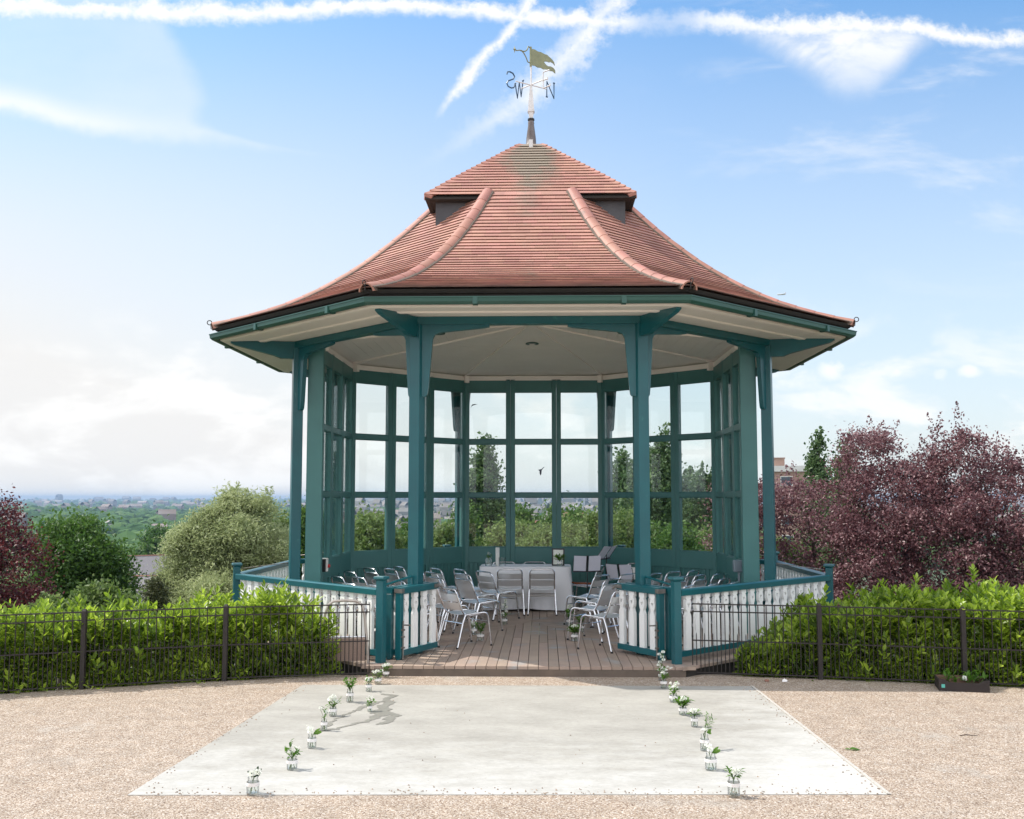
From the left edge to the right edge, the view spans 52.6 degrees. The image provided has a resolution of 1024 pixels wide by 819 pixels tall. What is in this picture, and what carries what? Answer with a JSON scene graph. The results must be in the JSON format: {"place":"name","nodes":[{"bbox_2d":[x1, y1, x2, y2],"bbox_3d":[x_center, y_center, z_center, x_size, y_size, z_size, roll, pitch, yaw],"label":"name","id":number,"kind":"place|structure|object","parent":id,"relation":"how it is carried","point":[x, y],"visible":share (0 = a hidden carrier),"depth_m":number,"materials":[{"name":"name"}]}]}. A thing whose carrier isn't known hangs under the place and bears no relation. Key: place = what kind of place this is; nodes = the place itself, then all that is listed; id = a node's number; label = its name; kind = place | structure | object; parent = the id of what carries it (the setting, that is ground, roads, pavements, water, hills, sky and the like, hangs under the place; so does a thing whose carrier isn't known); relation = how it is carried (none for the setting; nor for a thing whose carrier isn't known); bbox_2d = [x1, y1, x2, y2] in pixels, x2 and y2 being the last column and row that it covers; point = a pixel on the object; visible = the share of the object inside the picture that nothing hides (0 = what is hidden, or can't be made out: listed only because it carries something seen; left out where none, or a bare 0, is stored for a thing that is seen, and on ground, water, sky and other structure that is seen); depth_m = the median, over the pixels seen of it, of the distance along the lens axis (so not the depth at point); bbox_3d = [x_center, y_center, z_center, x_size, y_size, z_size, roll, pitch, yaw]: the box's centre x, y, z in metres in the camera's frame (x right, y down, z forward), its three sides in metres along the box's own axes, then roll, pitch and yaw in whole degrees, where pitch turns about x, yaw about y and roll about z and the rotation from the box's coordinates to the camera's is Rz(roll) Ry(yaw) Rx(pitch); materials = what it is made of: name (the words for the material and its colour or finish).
{"place":"outdoors","nodes":[
{"label":"outdoors","id":0,"kind":"place"},
{"bbox_2d":[0,674,1023,818],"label":"gravel forecourt","id":1,"kind":"structure","parent":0,"point":[93,753],"depth_m":7.15,"materials":[{"name":"beige gravel"}]},
{"bbox_2d":[0,604,369,691],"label":"railing fence","id":2,"kind":"object","parent":1,"relation":"on","point":[83,651],"visible":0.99,"depth_m":9.92,"materials":[{"name":"black metal"}]},
{"bbox_2d":[127,685,886,795],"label":"concrete slab","id":3,"kind":"structure","parent":1,"relation":"on","point":[519,739],"depth_m":7.33,"materials":[{"name":"grey concrete"}]},
{"bbox_2d":[246,766,261,793],"bbox_3d":[-1.534,2.218,6.188,0.108,0.151,0.082,3,-6,-34],"label":"flower jar","id":4,"kind":"object","parent":3,"relation":"on","point":[256,772],"visible":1,"depth_m":6.17,"materials":[{"name":"clear glass"}]},
{"bbox_2d":[285,738,302,768],"bbox_3d":[-1.423,2.240,6.737,0.112,0.202,0.095,0,-5,-2],"label":"flower jar","id":5,"kind":"object","parent":3,"relation":"on","point":[291,761],"visible":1,"depth_m":6.73,"materials":[{"name":"clear glass"}]},
{"bbox_2d":[307,725,321,747],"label":"flower jar","id":6,"kind":"object","parent":3,"relation":"on","point":[312,739],"visible":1,"depth_m":7.31,"materials":[{"name":"clear glass"}]},
{"bbox_2d":[325,694,341,715],"bbox_3d":[-1.451,2.394,8.403,0.146,0.179,0.099,2,-5,-17],"label":"flower jar","id":7,"kind":"object","parent":3,"relation":"on","point":[333,704],"visible":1,"depth_m":8.38,"materials":[{"name":"clear glass"}]},
{"bbox_2d":[343,676,356,701],"bbox_3d":[-1.407,2.422,8.966,0.128,0.221,0.126,-5,-7,43],"label":"flower jar","id":8,"kind":"object","parent":3,"relation":"on","point":[348,682],"visible":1,"depth_m":8.96,"materials":[{"name":"clear glass"}]},
{"bbox_2d":[319,693,401,730],"bbox_3d":[-1.111,2.493,8.537,0.507,0.001,1.566,-1,-5,13],"label":"water trickle","id":9,"kind":"object","parent":3,"relation":"on","point":[382,710],"visible":0.96,"depth_m":8.47,"materials":[{"name":"liquid"}]},
{"bbox_2d":[658,666,672,687],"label":"flower jar","id":10,"kind":"object","parent":3,"relation":"on","point":[664,674],"visible":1,"depth_m":9.61,"materials":[{"name":"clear glass"}]},
{"bbox_2d":[668,681,679,701],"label":"flower jar","id":11,"kind":"object","parent":3,"relation":"on","point":[673,692],"visible":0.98,"depth_m":8.96,"materials":[{"name":"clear glass"}]},
{"bbox_2d":[674,695,693,714],"bbox_3d":[1.402,2.403,8.438,0.175,0.168,0.167,2,-5,-25],"label":"flower jar","id":12,"kind":"object","parent":3,"relation":"on","point":[681,701],"visible":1,"depth_m":8.42,"materials":[{"name":"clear glass"}]},
{"bbox_2d":[687,707,702,726],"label":"flower jar","id":13,"kind":"object","parent":3,"relation":"on","point":[694,719],"visible":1,"depth_m":7.99,"materials":[{"name":"clear glass"}]},
{"bbox_2d":[700,711,714,749],"bbox_3d":[1.377,2.257,7.282,0.072,0.261,0.182,-4,-7,42],"label":"flower jar","id":14,"kind":"object","parent":3,"relation":"on","point":[703,740],"visible":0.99,"depth_m":7.25,"materials":[{"name":"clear glass"}]},
{"bbox_2d":[704,741,719,769],"bbox_3d":[1.296,2.247,6.723,0.100,0.184,0.085,-2,-5,25],"label":"flower jar","id":15,"kind":"object","parent":3,"relation":"on","point":[710,759],"visible":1,"depth_m":6.72,"materials":[{"name":"clear glass"}]},
{"bbox_2d":[723,766,744,795],"bbox_3d":[1.319,2.200,6.142,0.141,0.180,0.112,-1,-5,7],"label":"flower jar","id":16,"kind":"object","parent":3,"relation":"on","point":[733,783],"visible":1,"depth_m":6.13,"materials":[{"name":"clear glass"}]},
{"bbox_2d":[656,650,667,679],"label":"flower jar","id":17,"kind":"object","parent":1,"relation":"on","point":[660,669],"visible":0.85,"depth_m":10.06,"materials":[{"name":"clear glass"}]},
{"bbox_2d":[751,686,891,794],"bbox_3d":[2.253,2.444,7.956,0.031,0.011,3.581,0,-5,0],"label":"slab rim","id":18,"kind":"object","parent":1,"relation":"on","point":[834,750],"visible":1,"depth_m":7.36,"materials":[{"name":"grey concrete"}]},
{"bbox_2d":[691,603,1023,684],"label":"railing fence","id":19,"kind":"object","parent":1,"relation":"on","point":[963,637],"visible":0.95,"depth_m":10.06,"materials":[{"name":"black metal"}]},
{"bbox_2d":[934,674,989,692],"bbox_3d":[4.168,2.539,9.597,0.430,0.104,0.282,-1,-5,14],"label":"planter trough","id":20,"kind":"object","parent":1,"relation":"on","point":[959,685],"visible":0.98,"depth_m":9.48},
{"bbox_2d":[942,668,988,682],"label":"flowers","id":21,"kind":"object","parent":20,"relation":"in","point":[974,678],"visible":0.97,"depth_m":9.61,"materials":[{"name":"green plant"}]},
{"bbox_2d":[0,0,1023,499],"label":"sky","id":22,"kind":"structure","parent":0,"point":[168,168],"materials":[{"name":"blue"}]},
{"bbox_2d":[146,687,882,793],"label":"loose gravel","id":23,"kind":"structure","parent":0,"point":[536,789],"depth_m":6.24,"materials":[{"name":"beige gravel"}]},
{"bbox_2d":[38,505,1021,689],"bbox_3d":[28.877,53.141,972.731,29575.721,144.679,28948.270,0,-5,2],"label":"terrain","id":24,"kind":"structure","parent":0,"point":[151,506],"depth_m":432.69,"materials":[{"name":"green plant"}]},
{"bbox_2d":[0,483,64,612],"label":"plum tree","id":25,"kind":"object","parent":24,"relation":"on","point":[20,548],"visible":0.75,"depth_m":19.74,"materials":[{"name":"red plant"}]},
{"bbox_2d":[21,588,91,689],"bbox_3d":[-7.080,3.830,15.966,1.296,2.146,1.266,0,-5,2],"label":"elder bush","id":26,"kind":"object","parent":24,"relation":"on","point":[52,597],"visible":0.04,"depth_m":15.95,"materials":[{"name":"green plant"}]},
{"bbox_2d":[16,502,148,613],"bbox_3d":[-11.092,4.899,26.761,3.437,5.050,3.868,3,-6,-29],"label":"oak tree","id":27,"kind":"object","parent":24,"relation":"on","point":[86,546],"visible":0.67,"depth_m":26.35,"materials":[{"name":"green plant"}]},
{"bbox_2d":[65,569,148,614],"bbox_3d":[-6.833,3.865,16.881,1.426,2.528,1.792,0,-5,2],"label":"elder bush","id":28,"kind":"object","parent":24,"relation":"on","point":[94,593],"visible":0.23,"depth_m":16.89,"materials":[{"name":"green plant"}]},
{"bbox_2d":[127,575,154,619],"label":"house","id":29,"kind":"structure","parent":24,"relation":"on","point":[142,580],"depth_m":129.35,"materials":[{"name":"grey stone"}]},
{"bbox_2d":[128,554,168,574],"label":"house","id":30,"kind":"structure","parent":24,"relation":"on","point":[148,560],"depth_m":149.01,"materials":[{"name":"grey brick"}]},
{"bbox_2d":[126,514,177,554],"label":"lime tree","id":31,"kind":"object","parent":24,"relation":"on","point":[150,540],"visible":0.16,"depth_m":207.98,"materials":[{"name":"green plant"}]},
{"bbox_2d":[135,572,174,614],"bbox_3d":[-7.606,4.927,21.929,0.969,2.970,0.928,-4,-7,41],"label":"cedar bush","id":32,"kind":"object","parent":24,"relation":"on","point":[156,590],"visible":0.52,"depth_m":21.89,"materials":[{"name":"green plant"}]},
{"bbox_2d":[0,576,343,693],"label":"laurel hedge","id":33,"kind":"object","parent":24,"relation":"on","point":[281,596],"visible":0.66,"depth_m":10.01,"materials":[{"name":"green plant"}]},
{"bbox_2d":[138,479,289,607],"bbox_3d":[-7.519,4.553,26.536,3.997,5.563,4.058,0,-5,2],"label":"willow tree","id":34,"kind":"object","parent":24,"relation":"on","point":[208,546],"visible":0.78,"depth_m":26.39,"materials":[{"name":"green plant"}]},
{"bbox_2d":[264,501,301,574],"bbox_3d":[-6.793,5.250,29.886,2.276,5.245,2.398,-3,-6,35],"label":"ash tree","id":35,"kind":"object","parent":24,"relation":"on","point":[282,521],"visible":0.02,"depth_m":29.86,"materials":[{"name":"green plant"}]},
{"bbox_2d":[277,489,305,579],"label":"maple tree","id":36,"kind":"object","parent":24,"relation":"on","point":[303,514],"visible":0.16,"depth_m":29.57,"materials":[{"name":"green plant"}]},
{"bbox_2d":[354,500,407,550],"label":"maple tree","id":37,"kind":"object","parent":24,"relation":"on","point":[369,530],"visible":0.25,"depth_m":33.23,"materials":[{"name":"green plant"}]},
{"bbox_2d":[396,517,439,547],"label":"maple tree","id":38,"kind":"object","parent":24,"relation":"on","point":[403,526],"visible":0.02,"depth_m":35.59,"materials":[{"name":"green plant"}]},
{"bbox_2d":[406,511,473,548],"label":"maple tree","id":39,"kind":"object","parent":24,"relation":"on","point":[444,536],"visible":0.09,"depth_m":32.64,"materials":[{"name":"green plant"}]},
{"bbox_2d":[442,498,484,545],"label":"maple tree","id":40,"kind":"object","parent":24,"relation":"on","point":[472,527],"visible":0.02,"depth_m":37.75,"materials":[{"name":"green plant"}]},
{"bbox_2d":[453,431,516,545],"bbox_3d":[-1.165,5.161,39.913,2.720,8.685,2.945,0,-5,2],"label":"poplar tree","id":41,"kind":"object","parent":24,"relation":"on","point":[484,476],"visible":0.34,"depth_m":39.58,"materials":[{"name":"green plant"}]},
{"bbox_2d":[473,517,524,545],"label":"garden tree","id":42,"kind":"object","parent":24,"relation":"on","point":[494,538],"visible":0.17,"depth_m":32.55,"materials":[{"name":"green plant"}]},
{"bbox_2d":[0,497,1019,510],"bbox_3d":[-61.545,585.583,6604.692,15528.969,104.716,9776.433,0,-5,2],"label":"farthest woodland","id":43,"kind":"object","parent":24,"relation":"on","point":[75,502],"visible":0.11,"depth_m":4611.46,"materials":[{"name":"green plant"}]},
{"bbox_2d":[0,494,1023,535],"bbox_3d":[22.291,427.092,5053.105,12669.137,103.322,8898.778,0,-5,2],"label":"distant town","id":44,"kind":"object","parent":24,"relation":"on","point":[378,502],"visible":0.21,"depth_m":2592.76},
{"bbox_2d":[0,504,1023,569],"bbox_3d":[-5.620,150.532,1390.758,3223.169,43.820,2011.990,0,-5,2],"label":"distant woodland","id":45,"kind":"object","parent":24,"relation":"on","point":[132,523],"visible":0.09,"depth_m":1168.67,"materials":[{"name":"green plant"}]},
{"bbox_2d":[0,555,1023,609],"bbox_3d":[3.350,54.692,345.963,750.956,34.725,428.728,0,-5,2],"label":"woodland","id":46,"kind":"object","parent":24,"relation":"on","point":[35,581],"depth_m":190.69,"materials":[{"name":"plant"}]},
{"bbox_2d":[498,512,542,538],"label":"garden tree","id":47,"kind":"object","parent":24,"relation":"on","point":[524,524],"visible":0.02,"depth_m":33.46,"materials":[{"name":"green plant"}]},
{"bbox_2d":[502,498,541,633],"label":"garden tree","id":48,"kind":"object","parent":24,"relation":"on","point":[523,510],"visible":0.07,"depth_m":61.34,"materials":[{"name":"green plant"}]},
{"bbox_2d":[207,46,858,677],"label":"bandstand","id":49,"kind":"structure","parent":24,"relation":"on","point":[531,266],"depth_m":12.94,"materials":[{"name":"wood"}]},
{"bbox_2d":[320,599,368,667],"bbox_3d":[-1.702,2.360,10.510,0.528,0.860,0.076,0,-5,-4],"label":"railing panel","id":50,"kind":"object","parent":49,"relation":"on","point":[348,645],"visible":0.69,"depth_m":10.48,"materials":[{"name":"brown metal"}]},
{"bbox_2d":[343,571,358,621],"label":"metal chair","id":51,"kind":"object","parent":49,"relation":"on","point":[348,579],"visible":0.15,"depth_m":14.18,"materials":[{"name":"metal"}]},
{"bbox_2d":[393,566,407,584],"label":"metal chair","id":52,"kind":"object","parent":49,"relation":"on","point":[402,574],"visible":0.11,"depth_m":15.20,"materials":[{"name":"metal"}]},
{"bbox_2d":[424,572,467,622],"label":"metal chair","id":53,"kind":"object","parent":49,"relation":"on","point":[438,581],"visible":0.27,"depth_m":14.08,"materials":[{"name":"metal"}]},
{"bbox_2d":[423,581,469,639],"bbox_3d":[-0.807,2.410,12.515,0.502,0.669,0.434,4,-6,-36],"label":"metal chair","id":54,"kind":"object","parent":49,"relation":"on","point":[439,604],"visible":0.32,"depth_m":12.44,"materials":[{"name":"metal"}]},
{"bbox_2d":[427,577,473,631],"bbox_3d":[-0.787,2.476,13.286,0.502,0.669,0.434,4,-6,-37],"label":"metal chair","id":55,"kind":"object","parent":49,"relation":"on","point":[443,585],"visible":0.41,"depth_m":13.11,"materials":[{"name":"metal"}]},
{"bbox_2d":[430,568,470,616],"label":"metal chair","id":56,"kind":"object","parent":49,"relation":"on","point":[441,575],"visible":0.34,"depth_m":14.78,"materials":[{"name":"metal"}]},
{"bbox_2d":[438,587,491,649],"bbox_3d":[-0.543,2.345,11.764,0.502,0.669,0.434,4,-6,-37],"label":"metal chair","id":57,"kind":"object","parent":49,"relation":"on","point":[456,608],"visible":0.94,"depth_m":11.70,"materials":[{"name":"metal"}]},
{"bbox_2d":[453,569,494,617],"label":"metal chair","id":58,"kind":"object","parent":49,"relation":"on","point":[477,589],"visible":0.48,"depth_m":14.67,"materials":[{"name":"metal"}]},
{"bbox_2d":[453,573,499,622],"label":"metal chair","id":59,"kind":"object","parent":49,"relation":"on","point":[479,595],"visible":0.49,"depth_m":13.87,"materials":[{"name":"metal"}]},
{"bbox_2d":[453,578,502,633],"bbox_3d":[-0.429,2.457,13.063,0.502,0.669,0.434,4,-6,-39],"label":"metal chair","id":60,"kind":"object","parent":49,"relation":"on","point":[472,597],"visible":0.94,"depth_m":12.99,"materials":[{"name":"metal"}]},
{"bbox_2d":[475,622,485,640],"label":"flower jar","id":61,"kind":"object","parent":49,"relation":"on","point":[480,630],"visible":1,"depth_m":12.10,"materials":[{"name":"clear glass"}]},
{"bbox_2d":[474,571,519,620],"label":"metal chair","id":62,"kind":"object","parent":49,"relation":"on","point":[491,586],"visible":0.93,"depth_m":14.32,"materials":[{"name":"metal"}]},
{"bbox_2d":[495,569,524,615],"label":"metal chair","id":63,"kind":"object","parent":49,"relation":"on","point":[509,582],"visible":0.86,"depth_m":14.79,"materials":[{"name":"metal"}]},
{"bbox_2d":[527,569,557,615],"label":"metal chair","id":64,"kind":"object","parent":49,"relation":"on","point":[541,582],"visible":1,"depth_m":14.80,"materials":[{"name":"metal"}]},
{"bbox_2d":[567,623,581,640],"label":"flower jar","id":65,"kind":"object","parent":49,"relation":"on","point":[572,627],"visible":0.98,"depth_m":12.09,"materials":[{"name":"clear glass"}]},
{"bbox_2d":[572,555,601,611],"bbox_3d":[1.076,2.560,15.204,0.400,0.833,0.346,3,-6,-35],"label":"music stand","id":66,"kind":"object","parent":49,"relation":"on","point":[581,564],"visible":0.84,"depth_m":15.17,"materials":[{"name":"grey metal"}]},
{"bbox_2d":[563,574,611,627],"bbox_3d":[1.001,2.512,13.702,0.502,0.669,0.434,-4,-6,40],"label":"metal chair","id":67,"kind":"object","parent":49,"relation":"on","point":[591,593],"visible":0.75,"depth_m":13.58,"materials":[{"name":"metal"}]},
{"bbox_2d":[572,565,604,605],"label":"metal chair","id":68,"kind":"object","parent":49,"relation":"on","point":[596,578],"visible":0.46,"depth_m":15.43,"materials":[{"name":"metal"}]},
{"bbox_2d":[567,583,618,642],"bbox_3d":[0.963,2.388,12.256,0.502,0.669,0.434,-3,-6,34],"label":"metal chair","id":69,"kind":"object","parent":49,"relation":"on","point":[600,602],"visible":0.79,"depth_m":12.17,"materials":[{"name":"metal"}]},
{"bbox_2d":[573,578,619,633],"bbox_3d":[1.072,2.457,13.061,0.502,0.669,0.434,-4,-6,40],"label":"metal chair","id":70,"kind":"object","parent":49,"relation":"on","point":[593,601],"visible":0.55,"depth_m":12.94,"materials":[{"name":"metal"}]},
{"bbox_2d":[577,590,628,653],"bbox_3d":[1.040,2.320,11.465,0.502,0.669,0.434,-5,-7,42],"label":"metal chair","id":71,"kind":"object","parent":49,"relation":"on","point":[612,611],"visible":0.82,"depth_m":11.34,"materials":[{"name":"metal"}]},
{"bbox_2d":[596,545,616,603],"bbox_3d":[1.473,2.560,15.867,0.436,0.946,0.364,3,-6,-34],"label":"music stand","id":72,"kind":"object","parent":49,"relation":"on","point":[603,551],"visible":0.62,"depth_m":15.90,"materials":[{"name":"grey metal"}]},
{"bbox_2d":[588,573,633,624],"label":"metal chair","id":73,"kind":"object","parent":49,"relation":"on","point":[625,581],"visible":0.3,"depth_m":13.78,"materials":[{"name":"metal"}]},
{"bbox_2d":[605,564,633,605],"bbox_3d":[1.591,2.638,15.339,0.409,0.701,0.350,0,-5,1],"label":"music stand","id":74,"kind":"object","parent":49,"relation":"on","point":[613,571],"visible":0.62,"depth_m":15.29,"materials":[{"name":"grey metal"}]},
{"bbox_2d":[681,583,720,638],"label":"metal chair","id":75,"kind":"object","parent":49,"relation":"on","point":[702,608],"visible":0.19,"depth_m":12.17,"materials":[{"name":"metal"}]},
{"bbox_2d":[702,573,724,625],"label":"metal chair","id":76,"kind":"object","parent":49,"relation":"on","point":[713,581],"visible":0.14,"depth_m":13.72,"materials":[{"name":"metal"}]},
{"bbox_2d":[501,517,586,634],"bbox_3d":[0.896,5.502,30.527,3.348,4.617,2.981,0,-5,2],"label":"garden tree","id":77,"kind":"object","parent":24,"relation":"on","point":[542,536],"visible":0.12,"depth_m":30.59,"materials":[{"name":"green plant"}]},
{"bbox_2d":[529,490,577,528],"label":"garden tree","id":78,"kind":"object","parent":24,"relation":"on","point":[548,518],"visible":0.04,"depth_m":59.37,"materials":[{"name":"green plant"}]},
{"bbox_2d":[543,511,585,541],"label":"garden tree","id":79,"kind":"object","parent":24,"relation":"on","point":[570,531],"visible":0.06,"depth_m":35.39,"materials":[{"name":"green plant"}]},
{"bbox_2d":[561,502,595,529],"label":"garden tree","id":80,"kind":"object","parent":24,"relation":"on","point":[575,512],"visible":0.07,"depth_m":57.25,"materials":[{"name":"green plant"}]},
{"bbox_2d":[572,501,623,546],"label":"garden tree","id":81,"kind":"object","parent":24,"relation":"on","point":[590,532],"visible":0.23,"depth_m":32.52,"materials":[{"name":"green plant"}]},
{"bbox_2d":[597,444,632,514],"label":"poplar tree","id":82,"kind":"object","parent":24,"relation":"on","point":[618,469],"visible":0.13,"depth_m":47.52,"materials":[{"name":"green plant"}]},
{"bbox_2d":[613,454,633,530],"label":"poplar tree","id":83,"kind":"object","parent":24,"relation":"on","point":[625,501],"visible":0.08,"depth_m":45.55,"materials":[{"name":"green plant"}]},
{"bbox_2d":[613,505,656,547],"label":"garden tree","id":84,"kind":"object","parent":24,"relation":"on","point":[626,531],"visible":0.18,"depth_m":35.06,"materials":[{"name":"green plant"}]},
{"bbox_2d":[650,517,668,546],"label":"garden tree","id":85,"kind":"object","parent":24,"relation":"on","point":[656,527],"visible":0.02,"depth_m":37.41,"materials":[{"name":"green plant"}]},
{"bbox_2d":[628,422,701,536],"bbox_3d":[5.789,4.973,39.521,3.051,9.064,2.636,0,-5,2],"label":"poplar tree","id":86,"kind":"object","parent":24,"relation":"on","point":[660,464],"visible":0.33,"depth_m":39.29,"materials":[{"name":"green plant"}]},
{"bbox_2d":[650,514,709,550],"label":"garden tree","id":87,"kind":"object","parent":24,"relation":"on","point":[665,542],"visible":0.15,"depth_m":33.20,"materials":[{"name":"green plant"}]},
{"bbox_2d":[682,460,711,539],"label":"poplar tree","id":88,"kind":"object","parent":24,"relation":"on","point":[695,504],"visible":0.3,"depth_m":49.14,"materials":[{"name":"green plant"}]},
{"bbox_2d":[690,467,711,526],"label":"poplar tree","id":89,"kind":"object","parent":24,"relation":"on","point":[709,475],"visible":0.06,"depth_m":49.24,"materials":[{"name":"green plant"}]},
{"bbox_2d":[690,516,712,550],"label":"garden tree","id":90,"kind":"object","parent":24,"relation":"on","point":[703,533],"visible":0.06,"depth_m":35.34,"materials":[{"name":"green plant"}]},
{"bbox_2d":[760,532,838,606],"bbox_3d":[6.197,4.585,23.021,2.624,3.788,2.210,0,-5,2],"label":"elder bush","id":91,"kind":"object","parent":24,"relation":"on","point":[790,554],"visible":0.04,"depth_m":23.00,"materials":[{"name":"green plant"}]},
{"bbox_2d":[774,457,827,542],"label":"apartment block","id":92,"kind":"structure","parent":24,"relation":"on","point":[779,464],"depth_m":148.63,"materials":[{"name":"brown brick"}]},
{"bbox_2d":[694,461,926,603],"bbox_3d":[5.938,3.558,20.967,4.350,5.107,3.577,0,-5,2],"label":"plum tree","id":93,"kind":"object","parent":24,"relation":"on","point":[788,502],"visible":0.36,"depth_m":20.98,"materials":[{"name":"purple plant"}]},
{"bbox_2d":[792,426,834,566],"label":"poplar tree","id":94,"kind":"object","parent":24,"relation":"on","point":[814,465],"visible":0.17,"depth_m":45.39,"materials":[{"name":"green plant"}]},
{"bbox_2d":[817,432,871,605],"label":"poplar tree","id":95,"kind":"object","parent":24,"relation":"on","point":[834,478],"visible":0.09,"depth_m":43.32,"materials":[{"name":"green plant"}]},
{"bbox_2d":[732,564,1023,686],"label":"laurel hedge","id":96,"kind":"object","parent":24,"relation":"on","point":[980,598],"visible":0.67,"depth_m":10.09,"materials":[{"name":"green plant"}]},
{"bbox_2d":[802,412,1019,611],"bbox_3d":[7.715,2.948,19.784,4.216,5.921,3.242,-1,-5,15],"label":"plum tree","id":97,"kind":"object","parent":24,"relation":"on","point":[904,522],"visible":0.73,"depth_m":19.75,"materials":[{"name":"purple plant"}]},
{"bbox_2d":[920,401,1023,682],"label":"plum tree","id":98,"kind":"object","parent":24,"relation":"on","point":[973,493],"visible":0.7,"depth_m":19.11,"materials":[{"name":"purple plant"}]},
{"bbox_3d":[0.207,2.687,15.648,1.320,0.648,0.660,0,-5,2],"label":"table","id":99,"kind":"object","parent":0,"visible":0},
{"bbox_2d":[475,564,574,610],"bbox_3d":[0.206,2.676,15.657,1.488,0.634,0.798,0,-5,2],"label":"tablecloth","id":100,"kind":"object","parent":99,"relation":"on","point":[563,582],"visible":0.59,"depth_m":15.29,"materials":[{"name":"white fabric"}]},
{"bbox_2d":[552,548,564,565],"bbox_3d":[0.700,2.226,15.631,0.190,0.259,0.135,-1,-5,6],"label":"picture frame","id":101,"kind":"object","parent":100,"relation":"on","point":[557,551],"visible":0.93,"depth_m":15.60,"materials":[{"name":"white plastic"}]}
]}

